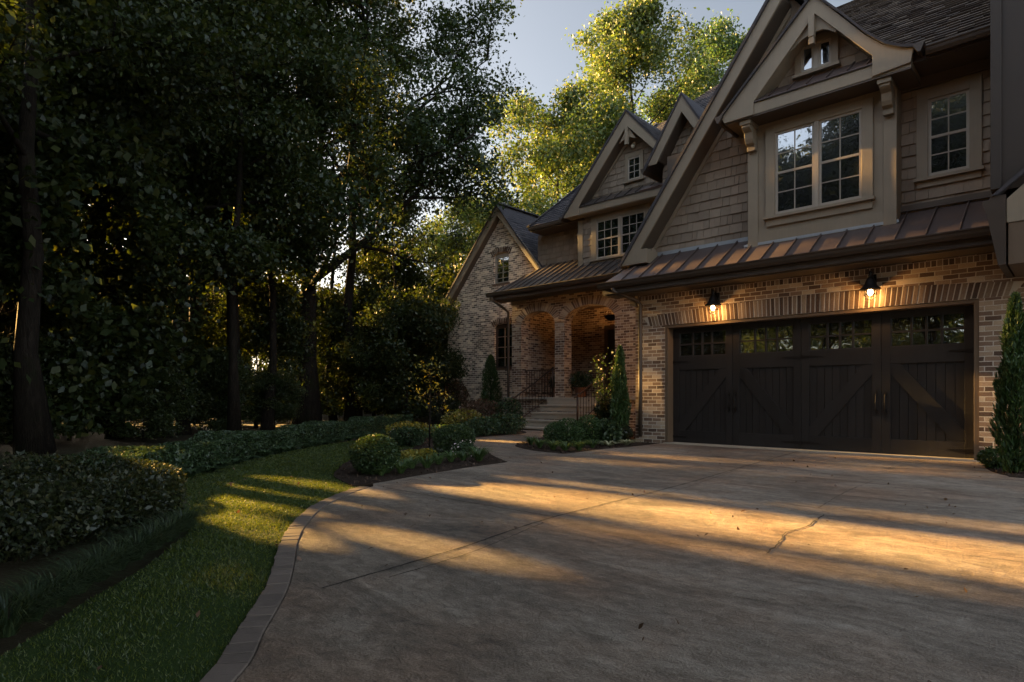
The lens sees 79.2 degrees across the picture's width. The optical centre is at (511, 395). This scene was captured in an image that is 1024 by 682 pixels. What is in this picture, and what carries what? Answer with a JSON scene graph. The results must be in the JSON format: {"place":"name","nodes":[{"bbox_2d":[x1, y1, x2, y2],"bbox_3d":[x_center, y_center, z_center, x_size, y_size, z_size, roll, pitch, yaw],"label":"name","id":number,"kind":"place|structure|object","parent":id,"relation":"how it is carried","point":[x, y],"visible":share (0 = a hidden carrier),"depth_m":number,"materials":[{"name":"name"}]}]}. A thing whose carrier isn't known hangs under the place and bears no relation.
{"place":"outdoors","nodes":[
{"label":"outdoors","id":0,"kind":"place"},
{"bbox_2d":[0,435,413,681],"bbox_3d":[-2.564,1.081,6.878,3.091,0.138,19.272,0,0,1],"label":"lawn","id":1,"kind":"structure","parent":0,"point":[33,652],"depth_m":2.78,"materials":[{"name":"green plant"}]},
{"bbox_2d":[74,458,187,496],"bbox_3d":[-3.689,0.818,5.980,0.947,0.419,0.984,0,0,43],"label":"spreading shrub","id":2,"kind":"object","parent":1,"relation":"on","point":[147,464],"visible":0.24,"depth_m":6.00,"materials":[{"name":"green plant"}]},
{"bbox_2d":[98,517,208,550],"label":"liriope clump","id":3,"kind":"object","parent":1,"relation":"on","point":[155,530],"visible":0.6,"depth_m":4.11,"materials":[{"name":"green plant"}]},
{"bbox_2d":[116,512,219,541],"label":"liriope clump","id":4,"kind":"object","parent":1,"relation":"on","point":[176,523],"visible":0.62,"depth_m":4.37,"materials":[{"name":"green plant"}]},
{"bbox_2d":[142,506,222,531],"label":"liriope clump","id":5,"kind":"object","parent":1,"relation":"on","point":[189,512],"visible":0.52,"depth_m":4.70,"materials":[{"name":"green plant"}]},
{"bbox_2d":[192,464,228,471],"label":"border plant","id":6,"kind":"object","parent":1,"relation":"on","point":[207,468],"visible":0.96,"depth_m":8.11,"materials":[{"name":"green plant"}]},
{"bbox_2d":[0,409,902,655],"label":"ground","id":7,"kind":"structure","parent":0,"point":[8,568],"depth_m":4.15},
{"bbox_2d":[0,581,86,637],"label":"liriope clump","id":8,"kind":"object","parent":7,"relation":"on","point":[10,626],"visible":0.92,"depth_m":2.64,"materials":[{"name":"green plant"}]},
{"bbox_2d":[0,268,100,447],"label":"understory tree","id":9,"kind":"object","parent":7,"relation":"on","point":[8,355],"visible":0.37,"depth_m":12.10,"materials":[{"name":"green plant"}]},
{"bbox_2d":[0,450,102,500],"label":"spreading shrub","id":10,"kind":"object","parent":7,"relation":"on","point":[6,472],"visible":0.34,"depth_m":5.41,"materials":[{"name":"green plant"}]},
{"bbox_2d":[0,479,105,562],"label":"spreading shrub","id":11,"kind":"object","parent":7,"relation":"on","point":[14,547],"visible":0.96,"depth_m":3.82,"materials":[{"name":"green plant"}]},
{"bbox_2d":[0,571,109,621],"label":"liriope clump","id":12,"kind":"object","parent":7,"relation":"on","point":[11,594],"visible":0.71,"depth_m":2.83,"materials":[{"name":"green plant"}]},
{"bbox_2d":[0,0,118,78],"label":"shade tree","id":13,"kind":"object","parent":7,"relation":"on","point":[36,73],"visible":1,"depth_m":7.73,"materials":[{"name":"green plant"}]},
{"bbox_2d":[0,105,123,326],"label":"shade tree","id":14,"kind":"object","parent":7,"relation":"on","point":[91,229],"depth_m":15.48,"materials":[{"name":"green plant"}]},
{"bbox_2d":[0,53,124,407],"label":"shade tree","id":15,"kind":"object","parent":7,"relation":"on","point":[13,264],"visible":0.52,"depth_m":11.70,"materials":[{"name":"green plant"}]},
{"bbox_2d":[0,558,127,607],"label":"liriope clump","id":16,"kind":"object","parent":7,"relation":"on","point":[56,584],"visible":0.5,"depth_m":3.01,"materials":[{"name":"green plant"}]},
{"bbox_2d":[0,298,133,440],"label":"understory tree","id":17,"kind":"object","parent":7,"relation":"on","point":[44,318],"visible":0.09,"depth_m":13.97,"materials":[{"name":"green plant"}]},
{"bbox_2d":[0,471,140,545],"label":"spreading shrub","id":18,"kind":"object","parent":7,"relation":"on","point":[94,491],"visible":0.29,"depth_m":4.32,"materials":[{"name":"green plant"}]},
{"bbox_2d":[7,549,139,593],"bbox_3d":[-2.236,0.935,3.207,0.648,0.174,0.627,0,0,43],"label":"liriope clump","id":19,"kind":"object","parent":7,"relation":"on","point":[67,561],"visible":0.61,"depth_m":3.21,"materials":[{"name":"green plant"}]},
{"bbox_2d":[12,451,139,486],"bbox_3d":[-4.075,0.781,5.862,1.158,0.493,1.088,0,0,43],"label":"spreading shrub","id":20,"kind":"object","parent":7,"relation":"on","point":[96,469],"visible":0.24,"depth_m":5.70,"materials":[{"name":"green plant"}]},
{"bbox_2d":[0,246,190,433],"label":"understory tree","id":21,"kind":"object","parent":7,"relation":"on","point":[103,270],"visible":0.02,"depth_m":16.25,"materials":[{"name":"green plant"}]},
{"bbox_2d":[32,540,158,581],"bbox_3d":[-2.284,0.935,3.426,0.680,0.174,0.669,0,0,43],"label":"liriope clump","id":22,"kind":"object","parent":7,"relation":"on","point":[105,555],"visible":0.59,"depth_m":3.44,"materials":[{"name":"green plant"}]},
{"bbox_2d":[0,0,220,274],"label":"forest tree","id":23,"kind":"object","parent":7,"relation":"on","point":[86,88],"visible":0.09,"depth_m":13.75,"materials":[{"name":"green plant"}]},
{"bbox_2d":[0,53,222,444],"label":"shade tree","id":24,"kind":"object","parent":7,"relation":"on","point":[68,175],"visible":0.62,"depth_m":12.85,"materials":[{"name":"green plant"}]},
{"bbox_2d":[10,0,218,438],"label":"slim tree","id":25,"kind":"object","parent":7,"relation":"on","point":[123,112],"visible":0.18,"depth_m":13.66,"materials":[{"name":"green plant"}]},
{"bbox_2d":[58,533,176,570],"bbox_3d":[-2.310,0.935,3.645,0.631,0.174,0.677,0,0,43],"label":"liriope clump","id":26,"kind":"object","parent":7,"relation":"on","point":[119,550],"visible":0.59,"depth_m":3.64,"materials":[{"name":"green plant"}]},
{"bbox_2d":[54,468,189,531],"bbox_3d":[-3.013,0.795,4.759,0.904,0.463,0.962,0,0,43],"label":"spreading shrub","id":27,"kind":"object","parent":7,"relation":"on","point":[149,498],"visible":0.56,"depth_m":4.71,"materials":[{"name":"green plant"}]},
{"bbox_2d":[82,526,189,560],"bbox_3d":[-2.335,0.935,3.846,0.670,0.174,0.662,0,0,43],"label":"liriope clump","id":28,"kind":"object","parent":7,"relation":"on","point":[139,539],"visible":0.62,"depth_m":3.85,"materials":[{"name":"green plant"}]},
{"bbox_2d":[94,342,199,441],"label":"understory tree","id":29,"kind":"object","parent":7,"relation":"on","point":[156,419],"visible":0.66,"depth_m":13.78,"materials":[{"name":"green plant"}]},
{"bbox_2d":[0,0,310,454],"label":"dark trunk tree","id":30,"kind":"object","parent":7,"relation":"on","point":[32,428],"visible":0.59,"depth_m":11.35,"materials":[{"name":"green plant"}]},
{"bbox_2d":[23,0,288,427],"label":"forest tree","id":31,"kind":"object","parent":7,"relation":"on","point":[88,239],"visible":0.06,"depth_m":16.87,"materials":[{"name":"green plant"}]},
{"bbox_2d":[90,258,225,339],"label":"understory tree","id":32,"kind":"object","parent":7,"relation":"on","point":[210,302],"visible":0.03,"depth_m":24.79,"materials":[{"name":"green plant"}]},
{"bbox_2d":[39,0,287,435],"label":"slim tree","id":33,"kind":"object","parent":7,"relation":"on","point":[215,176],"visible":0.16,"depth_m":16.01,"materials":[{"name":"green plant"}]},
{"bbox_2d":[0,0,363,437],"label":"forest tree","id":34,"kind":"object","parent":7,"relation":"on","point":[236,254],"visible":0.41,"depth_m":13.87,"materials":[{"name":"green plant"}]},
{"bbox_2d":[62,2,338,422],"bbox_3d":[-12.574,-9.382,24.398,11.696,20.954,12.624,0,0,43],"label":"forest tree","id":35,"kind":"object","parent":7,"relation":"on","point":[194,300],"visible":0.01,"depth_m":24.03,"materials":[{"name":"green plant"}]},
{"bbox_2d":[14,414,413,486],"bbox_3d":[-4.191,0.813,13.127,1.295,0.528,14.933,0,0,2],"label":"hedge","id":36,"kind":"object","parent":7,"relation":"on","point":[206,448],"visible":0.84,"depth_m":9.65,"materials":[{"name":"green plant"}]},
{"bbox_2d":[173,342,262,433],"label":"understory tree","id":37,"kind":"object","parent":7,"relation":"on","point":[209,383],"visible":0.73,"depth_m":16.72,"materials":[{"name":"green plant"}]},
{"bbox_2d":[66,0,372,431],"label":"slim tree","id":38,"kind":"object","parent":7,"relation":"on","point":[278,128],"visible":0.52,"depth_m":15.39,"materials":[{"name":"green plant"}]},
{"bbox_2d":[48,0,408,431],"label":"forest tree","id":39,"kind":"object","parent":7,"relation":"on","point":[321,246],"visible":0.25,"depth_m":17.48,"materials":[{"name":"green plant"}]},
{"bbox_2d":[186,287,291,413],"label":"understory tree","id":40,"kind":"object","parent":7,"relation":"on","point":[212,300],"depth_m":25.17,"materials":[{"name":"green plant"}]},
{"bbox_2d":[166,276,328,427],"bbox_3d":[-8.355,-1.488,20.001,5.293,5.111,4.608,0,0,43],"label":"understory tree","id":41,"kind":"object","parent":7,"relation":"on","point":[254,334],"visible":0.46,"depth_m":19.46,"materials":[{"name":"green plant"}]},
{"bbox_2d":[243,362,307,429],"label":"understory tree","id":42,"kind":"object","parent":7,"relation":"on","point":[283,383],"visible":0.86,"depth_m":18.69,"materials":[{"name":"green plant"}]},
{"bbox_2d":[186,3,379,430],"bbox_3d":[-7.372,-7.787,18.609,6.232,17.733,7.324,0,0,43],"label":"slim tree","id":43,"kind":"object","parent":7,"relation":"on","point":[267,420],"visible":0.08,"depth_m":18.41,"materials":[{"name":"green plant"}]},
{"bbox_2d":[199,486,368,681],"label":"paver edging","id":44,"kind":"object","parent":7,"relation":"on","point":[236,657],"visible":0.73,"depth_m":2.90,"materials":[{"name":"concrete"}]},
{"bbox_2d":[239,275,364,414],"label":"understory tree","id":45,"kind":"object","parent":7,"relation":"on","point":[327,294],"visible":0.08,"depth_m":25.34,"materials":[{"name":"green plant"}]},
{"bbox_2d":[143,0,536,424],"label":"shade tree","id":46,"kind":"object","parent":7,"relation":"on","point":[460,135],"visible":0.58,"depth_m":21.03,"materials":[{"name":"green plant"}]},
{"bbox_2d":[282,43,408,420],"bbox_3d":[-7.199,-6.734,25.078,6.047,15.638,6.263,0,0,-5],"label":"slim tree","id":47,"kind":"object","parent":7,"relation":"on","point":[375,262],"visible":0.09,"depth_m":24.75,"materials":[{"name":"green plant"}]},
{"bbox_2d":[316,275,399,410],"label":"understory tree","id":48,"kind":"object","parent":7,"relation":"on","point":[322,345],"visible":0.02,"depth_m":29.25,"materials":[{"name":"green plant"}]},
{"bbox_2d":[272,0,463,420],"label":"slim tree","id":49,"kind":"object","parent":7,"relation":"on","point":[350,410],"visible":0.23,"depth_m":22.97,"materials":[{"name":"green plant"}]},
{"bbox_2d":[316,267,443,416],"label":"understory tree","id":50,"kind":"object","parent":7,"relation":"on","point":[363,290],"visible":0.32,"depth_m":23.86,"materials":[{"name":"green plant"}]},
{"bbox_2d":[328,229,465,414],"bbox_3d":[-4.957,-3.498,29.874,9.561,9.175,9.571,0,0,16],"label":"forest tree","id":51,"kind":"object","parent":7,"relation":"on","point":[445,284],"visible":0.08,"depth_m":28.49,"materials":[{"name":"green plant"}]},
{"bbox_2d":[326,279,473,418],"bbox_3d":[-3.714,-1.562,22.719,4.503,5.264,5.166,0,0,9],"label":"understory tree","id":52,"kind":"object","parent":7,"relation":"on","point":[422,316],"visible":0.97,"depth_m":22.00,"materials":[{"name":"green plant"}]},
{"bbox_2d":[328,122,475,414],"bbox_3d":[-5.021,-5.598,27.050,6.710,13.344,5.461,0,0,24],"label":"slim tree","id":53,"kind":"object","parent":7,"relation":"on","point":[419,276],"visible":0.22,"depth_m":27.38,"materials":[{"name":"green plant"}]},
{"bbox_2d":[384,283,460,414],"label":"understory tree","id":54,"kind":"object","parent":7,"relation":"on","point":[420,349],"visible":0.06,"depth_m":24.70,"materials":[{"name":"green plant"}]},
{"bbox_2d":[393,181,525,275],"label":"sunlit tree","id":55,"kind":"object","parent":7,"relation":"on","point":[432,226],"visible":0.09,"depth_m":34.72,"materials":[{"name":"green plant"}]},
{"bbox_2d":[430,71,656,266],"bbox_3d":[1.629,-7.805,33.181,12.299,17.798,11.069,0,0,-21],"label":"sunlit tree","id":56,"kind":"object","parent":7,"relation":"on","point":[558,151],"visible":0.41,"depth_m":31.19,"materials":[{"name":"green plant"}]},
{"bbox_2d":[527,0,729,190],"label":"tall sunlit tree","id":57,"kind":"object","parent":7,"relation":"on","point":[636,41],"visible":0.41,"depth_m":34.70,"materials":[{"name":"green plant"}]},
{"bbox_2d":[635,7,749,124],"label":"sunlit tree","id":58,"kind":"object","parent":7,"relation":"on","point":[720,42],"visible":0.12,"depth_m":39.00,"materials":[{"name":"green plant"}]},
{"bbox_2d":[440,0,1023,461],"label":"house","id":59,"kind":"structure","parent":7,"relation":"on","point":[794,176],"depth_m":11.20,"materials":[{"name":"brick"}]},
{"bbox_2d":[490,246,511,285],"bbox_3d":[-0.362,-4.815,23.094,1.131,1.420,0.180,0,0,43],"label":"window","id":60,"kind":"structure","parent":59,"relation":"in","point":[502,259],"depth_m":23.12,"materials":[{"name":"paint"}]},
{"bbox_2d":[491,318,511,369],"bbox_3d":[-0.290,-1.910,23.028,1.244,1.930,0.180,0,0,43],"label":"window","id":61,"kind":"structure","parent":59,"relation":"in","point":[501,330],"depth_m":23.11,"materials":[{"name":"brown metal"}]},
{"bbox_2d":[568,371,593,396],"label":"potted plant","id":62,"kind":"object","parent":59,"relation":"on","point":[582,378],"visible":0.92,"depth_m":19.38,"materials":[{"name":"green plant"}]},
{"bbox_2d":[604,325,614,394],"bbox_3d":[3.704,-1.170,20.919,1.350,2.460,0.141,0,0,43],"label":"front door","id":63,"kind":"structure","parent":59,"relation":"in","point":[609,331],"depth_m":21.26,"materials":[{"name":"brown wood"}]},
{"bbox_2d":[589,202,650,263],"bbox_3d":[3.239,-4.831,18.637,2.180,1.537,0.100,0,0,43],"label":"window","id":64,"kind":"structure","parent":59,"relation":"in","point":[612,232],"depth_m":18.79,"materials":[{"name":"beige paint"}]},
{"bbox_2d":[623,150,644,184],"bbox_3d":[3.597,-6.752,18.302,0.700,0.855,0.095,0,0,43],"label":"window","id":65,"kind":"structure","parent":59,"relation":"in","point":[634,162],"depth_m":18.32,"materials":[{"name":"beige paint"}]},
{"bbox_2d":[705,289,720,313],"bbox_3d":[3.903,-1.807,11.991,0.316,0.486,0.350,0,0,43],"label":"wall lantern","id":66,"kind":"object","parent":59,"relation":"attached to","point":[713,302],"depth_m":11.95,"materials":[{"name":"black metal"}]},
{"bbox_2d":[673,319,800,448],"bbox_3d":[4.336,-0.212,12.169,2.560,2.375,0.175,0,0,43],"label":"garage door","id":67,"kind":"structure","parent":59,"relation":"in","point":[734,384],"depth_m":12.08,"materials":[{"name":"brown wood"}]},
{"bbox_2d":[792,31,840,80],"bbox_3d":[5.352,-6.017,10.907,0.790,0.645,0.095,0,0,43],"label":"window","id":68,"kind":"structure","parent":59,"relation":"in","point":[824,55],"depth_m":10.89,"materials":[{"name":"beige paint"}]},
{"bbox_2d":[763,97,875,226],"bbox_3d":[5.399,-4.081,10.987,1.850,1.857,0.105,0,0,43],"label":"window","id":69,"kind":"structure","parent":59,"relation":"in","point":[820,164],"depth_m":10.96,"materials":[{"name":"beige paint"}]},
{"bbox_2d":[859,270,880,299],"bbox_3d":[5.883,-1.802,10.155,0.316,0.486,0.350,0,0,43],"label":"wall lantern","id":70,"kind":"object","parent":59,"relation":"attached to","point":[870,286],"depth_m":10.11,"materials":[{"name":"black metal"}]},
{"bbox_2d":[801,305,973,457],"bbox_3d":[6.218,-0.212,10.425,2.560,2.375,0.175,0,0,43],"label":"garage door","id":71,"kind":"structure","parent":59,"relation":"in","point":[893,382],"depth_m":10.33,"materials":[{"name":"brown wood"}]},
{"bbox_2d":[913,73,984,188],"bbox_3d":[7.019,-4.231,9.962,0.940,1.617,0.105,0,0,43],"label":"window","id":72,"kind":"structure","parent":59,"relation":"in","point":[949,114],"depth_m":9.98,"materials":[{"name":"beige paint"}]},
{"bbox_2d":[89,0,852,369],"label":"sky","id":73,"kind":"structure","parent":0,"point":[539,52],"materials":[{"name":"blue"}]},
{"bbox_2d":[235,430,1023,681],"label":"driveway","id":74,"kind":"structure","parent":0,"point":[580,595],"depth_m":3.46,"materials":[{"name":"concrete"}]},
{"bbox_2d":[4,442,979,681],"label":"fallen leaves","id":75,"kind":"object","parent":74,"relation":"on","point":[299,559],"visible":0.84,"depth_m":4.70,"materials":[{"name":"brown plant"}]},
{"bbox_2d":[322,451,870,587],"bbox_3d":[2.267,0.996,6.770,9.328,0.001,4.124,0,0,-33],"label":"driveway joint","id":76,"kind":"object","parent":74,"relation":"on","point":[782,538],"visible":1,"depth_m":4.43,"materials":[{"name":"grey concrete"}]},
{"bbox_2d":[334,420,1023,486],"bbox_3d":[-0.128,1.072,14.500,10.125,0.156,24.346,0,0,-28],"label":"garden bed","id":77,"kind":"object","parent":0,"point":[351,479],"visible":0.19,"depth_m":8.78,"materials":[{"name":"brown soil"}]},
{"bbox_2d":[349,433,401,474],"bbox_3d":[-1.762,0.753,7.946,0.659,0.541,0.680,0,0,43],"label":"boxwood ball","id":78,"kind":"object","parent":77,"relation":"on","point":[375,442],"visible":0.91,"depth_m":7.78,"materials":[{"name":"green plant"}]},
{"bbox_2d":[388,458,418,473],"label":"lily clump","id":79,"kind":"object","parent":77,"relation":"on","point":[401,468],"visible":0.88,"depth_m":7.87,"materials":[{"name":"green plant"}]},
{"bbox_2d":[386,426,426,445],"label":"garden shrub","id":80,"kind":"object","parent":77,"relation":"on","point":[398,437],"visible":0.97,"depth_m":12.20,"materials":[{"name":"green plant"}]},
{"bbox_2d":[385,421,433,437],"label":"garden shrub","id":81,"kind":"object","parent":77,"relation":"on","point":[410,423],"visible":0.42,"depth_m":14.40,"materials":[{"name":"green plant"}]},
{"bbox_2d":[403,353,453,447],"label":"sapling","id":82,"kind":"object","parent":77,"relation":"on","point":[429,386],"visible":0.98,"depth_m":11.62,"materials":[{"name":"green plant"}]},
{"bbox_2d":[424,395,464,423],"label":"garden shrub","id":83,"kind":"object","parent":77,"relation":"on","point":[449,407],"visible":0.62,"depth_m":21.29,"materials":[{"name":"green plant"}]},
{"bbox_2d":[422,376,468,419],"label":"garden shrub","id":84,"kind":"object","parent":77,"relation":"on","point":[447,393],"visible":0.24,"depth_m":23.65,"materials":[{"name":"green plant"}]},
{"bbox_2d":[423,379,471,421],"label":"garden shrub","id":85,"kind":"object","parent":77,"relation":"on","point":[462,395],"visible":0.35,"depth_m":23.46,"materials":[{"name":"green plant"}]},
{"bbox_2d":[432,424,475,452],"bbox_3d":[-1.012,0.752,10.771,0.723,0.544,0.769,0,0,43],"label":"boxwood ball","id":86,"kind":"object","parent":77,"relation":"on","point":[449,433],"visible":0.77,"depth_m":10.61,"materials":[{"name":"green plant"}]},
{"bbox_2d":[440,408,481,425],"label":"garden shrub","id":87,"kind":"object","parent":77,"relation":"on","point":[459,415],"visible":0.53,"depth_m":16.48,"materials":[{"name":"green plant"}]},
{"bbox_2d":[451,440,476,456],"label":"flower plant","id":88,"kind":"object","parent":77,"relation":"on","point":[459,444],"visible":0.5,"depth_m":9.98,"materials":[{"name":"green plant"}]},
{"bbox_2d":[454,421,483,436],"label":"garden shrub","id":89,"kind":"object","parent":77,"relation":"on","point":[470,424],"visible":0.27,"depth_m":14.75,"materials":[{"name":"green plant"}]},
{"bbox_2d":[462,445,495,460],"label":"lily clump","id":90,"kind":"object","parent":77,"relation":"on","point":[478,454],"visible":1,"depth_m":9.32,"materials":[{"name":"green plant"}]},
{"bbox_2d":[458,398,500,420],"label":"garden shrub","id":91,"kind":"object","parent":77,"relation":"on","point":[484,406],"visible":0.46,"depth_m":19.79,"materials":[{"name":"green plant"}]},
{"bbox_2d":[463,415,502,435],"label":"garden shrub","id":92,"kind":"object","parent":77,"relation":"on","point":[493,426],"visible":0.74,"depth_m":15.08,"materials":[{"name":"green plant"}]},
{"bbox_2d":[480,354,502,416],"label":"columnar yew","id":93,"kind":"object","parent":77,"relation":"on","point":[488,371],"visible":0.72,"depth_m":22.25,"materials":[{"name":"green plant"}]},
{"bbox_2d":[480,412,527,434],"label":"garden shrub","id":94,"kind":"object","parent":77,"relation":"on","point":[505,429],"visible":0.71,"depth_m":15.72,"materials":[{"name":"green plant"}]},
{"bbox_2d":[495,396,523,427],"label":"garden shrub","id":95,"kind":"object","parent":77,"relation":"on","point":[505,405],"visible":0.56,"depth_m":18.02,"materials":[{"name":"green plant"}]},
{"bbox_2d":[542,421,566,442],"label":"bed shrub","id":96,"kind":"object","parent":77,"relation":"on","point":[549,436],"visible":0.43,"depth_m":12.44,"materials":[{"name":"green plant"}]},
{"bbox_2d":[552,418,584,445],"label":"bed shrub","id":97,"kind":"object","parent":77,"relation":"on","point":[574,436],"visible":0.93,"depth_m":12.16,"materials":[{"name":"green plant"}]},
{"bbox_2d":[577,414,603,444],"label":"bed shrub","id":98,"kind":"object","parent":77,"relation":"on","point":[584,422],"visible":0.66,"depth_m":12.40,"materials":[{"name":"green plant"}]},
{"bbox_2d":[590,350,614,405],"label":"climbing plant","id":99,"kind":"object","parent":77,"relation":"on","point":[601,386],"visible":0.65,"depth_m":15.20,"materials":[{"name":"green plant"}]},
{"bbox_2d":[593,394,618,422],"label":"bed shrub","id":100,"kind":"object","parent":77,"relation":"on","point":[604,407],"visible":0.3,"depth_m":13.87,"materials":[{"name":"green plant"}]},
{"bbox_2d":[590,418,622,444],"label":"bed shrub","id":101,"kind":"object","parent":77,"relation":"on","point":[612,431],"visible":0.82,"depth_m":12.37,"materials":[{"name":"green plant"}]},
{"bbox_2d":[609,345,631,435],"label":"columnar yew","id":102,"kind":"object","parent":77,"relation":"on","point":[619,390],"visible":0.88,"depth_m":13.09,"materials":[{"name":"green plant"}]},
{"bbox_2d":[617,423,633,442],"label":"bed shrub","id":103,"kind":"object","parent":77,"relation":"on","point":[625,434],"visible":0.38,"depth_m":12.96,"materials":[{"name":"green plant"}]},
{"bbox_2d":[975,446,1001,468],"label":"bed shrub","id":104,"kind":"object","parent":77,"relation":"on","point":[989,457],"visible":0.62,"depth_m":8.41,"materials":[{"name":"green plant"}]},
{"bbox_2d":[987,291,1023,473],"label":"columnar yew","id":105,"kind":"object","parent":77,"relation":"on","point":[1008,383],"visible":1,"depth_m":7.86,"materials":[{"name":"green plant"}]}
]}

